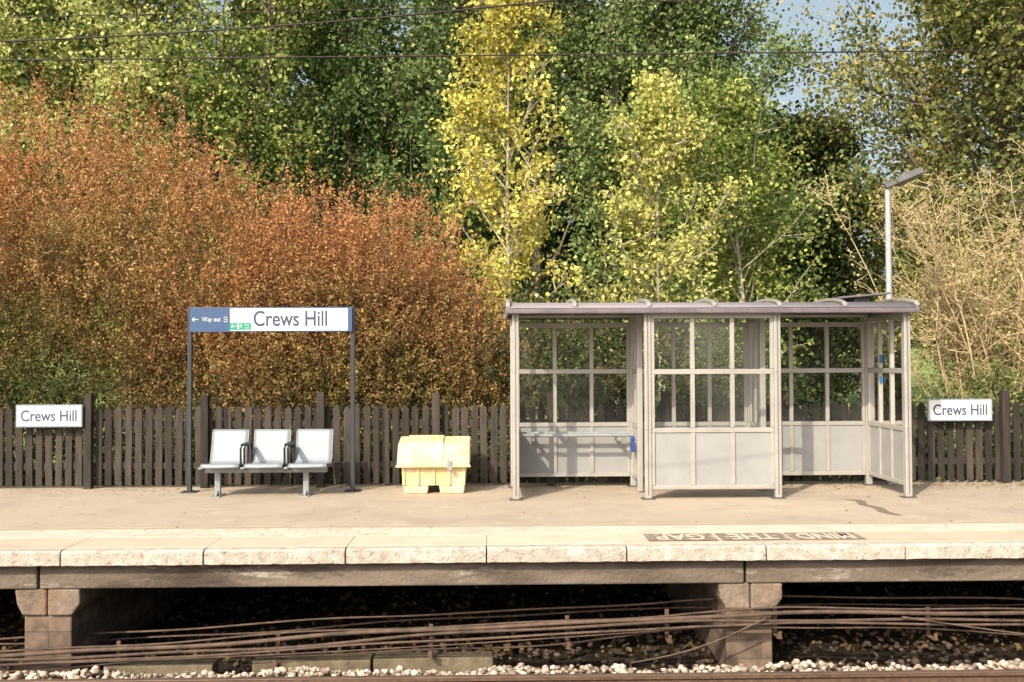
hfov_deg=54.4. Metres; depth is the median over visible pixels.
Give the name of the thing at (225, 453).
platform bench
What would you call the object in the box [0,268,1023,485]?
hedge
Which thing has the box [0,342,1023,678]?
ground
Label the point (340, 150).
woodland
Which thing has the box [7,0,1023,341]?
sky
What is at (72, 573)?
railway platform
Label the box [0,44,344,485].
hawthorn bush
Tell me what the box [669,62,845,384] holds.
birch tree
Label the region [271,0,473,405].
poplar tree
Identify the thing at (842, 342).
oak tree
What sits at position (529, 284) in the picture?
poplar tree
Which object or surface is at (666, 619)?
lineside cables
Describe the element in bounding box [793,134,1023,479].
bare shrub
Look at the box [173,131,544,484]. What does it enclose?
hawthorn bush
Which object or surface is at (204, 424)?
picket fence
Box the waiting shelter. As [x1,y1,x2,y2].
[504,292,919,500]
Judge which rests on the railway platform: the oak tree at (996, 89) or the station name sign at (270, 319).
the station name sign at (270, 319)
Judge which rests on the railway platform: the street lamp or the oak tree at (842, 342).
the street lamp
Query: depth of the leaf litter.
11.19 m
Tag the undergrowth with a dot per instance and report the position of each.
(1016, 391)
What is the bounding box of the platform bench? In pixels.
[198,429,333,497]
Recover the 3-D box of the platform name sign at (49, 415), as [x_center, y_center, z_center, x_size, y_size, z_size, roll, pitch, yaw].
[-6.071,0.985,13.121,0.865,0.296,0.154,0,-1,-1]
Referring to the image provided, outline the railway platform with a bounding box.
[0,480,1023,678]
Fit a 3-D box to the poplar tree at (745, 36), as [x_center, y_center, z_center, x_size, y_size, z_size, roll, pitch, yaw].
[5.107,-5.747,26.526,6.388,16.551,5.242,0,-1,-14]
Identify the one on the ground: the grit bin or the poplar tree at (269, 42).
the poplar tree at (269, 42)
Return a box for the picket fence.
[0,390,1023,488]
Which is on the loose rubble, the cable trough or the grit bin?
the cable trough
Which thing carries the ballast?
on the ground
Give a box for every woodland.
[0,0,724,398]
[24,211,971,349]
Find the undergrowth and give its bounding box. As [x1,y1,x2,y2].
[800,326,1023,481]
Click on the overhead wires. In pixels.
(480, 7)
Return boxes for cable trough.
[103,651,492,677]
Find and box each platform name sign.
[16,404,82,426]
[927,399,991,420]
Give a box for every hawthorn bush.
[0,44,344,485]
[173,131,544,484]
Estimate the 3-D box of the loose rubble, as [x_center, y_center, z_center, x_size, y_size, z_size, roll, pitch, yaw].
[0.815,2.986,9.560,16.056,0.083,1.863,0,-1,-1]
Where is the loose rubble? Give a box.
[0,624,1023,678]
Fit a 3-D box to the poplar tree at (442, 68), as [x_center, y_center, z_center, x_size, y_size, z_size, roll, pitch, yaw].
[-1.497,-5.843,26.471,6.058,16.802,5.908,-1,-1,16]
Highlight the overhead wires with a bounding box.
[0,0,1023,60]
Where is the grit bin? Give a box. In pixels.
[395,435,470,493]
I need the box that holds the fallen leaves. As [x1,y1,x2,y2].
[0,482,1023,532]
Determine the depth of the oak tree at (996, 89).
22.33 m
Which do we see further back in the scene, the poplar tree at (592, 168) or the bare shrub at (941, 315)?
the poplar tree at (592, 168)
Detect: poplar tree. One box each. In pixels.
[0,0,138,388]
[0,0,229,412]
[84,0,351,404]
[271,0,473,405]
[324,0,570,405]
[445,0,648,416]
[470,0,748,413]
[594,0,826,412]
[607,18,902,414]
[637,0,769,408]
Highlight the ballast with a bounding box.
[0,658,1023,679]
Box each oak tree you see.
[693,92,903,417]
[715,0,1023,371]
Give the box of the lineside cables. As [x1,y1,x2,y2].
[0,595,1023,672]
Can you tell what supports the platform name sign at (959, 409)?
attached to the picket fence
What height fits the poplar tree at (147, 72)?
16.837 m
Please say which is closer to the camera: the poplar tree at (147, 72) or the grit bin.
the grit bin
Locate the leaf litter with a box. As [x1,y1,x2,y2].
[0,580,1023,660]
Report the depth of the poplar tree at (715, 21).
26.68 m
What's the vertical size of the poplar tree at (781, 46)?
9.854 m
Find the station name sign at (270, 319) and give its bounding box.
[179,306,361,492]
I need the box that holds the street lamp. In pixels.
[884,167,924,483]
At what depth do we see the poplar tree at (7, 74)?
24.96 m
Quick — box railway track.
[0,669,1023,681]
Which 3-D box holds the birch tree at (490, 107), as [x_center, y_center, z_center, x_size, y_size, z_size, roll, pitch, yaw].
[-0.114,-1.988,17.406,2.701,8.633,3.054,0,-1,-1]
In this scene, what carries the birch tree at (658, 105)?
on the ground
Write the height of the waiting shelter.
2.499 m
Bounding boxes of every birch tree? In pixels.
[429,0,585,468]
[562,57,751,401]
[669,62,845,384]
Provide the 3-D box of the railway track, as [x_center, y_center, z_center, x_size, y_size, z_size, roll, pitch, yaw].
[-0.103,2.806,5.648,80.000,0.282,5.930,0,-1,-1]

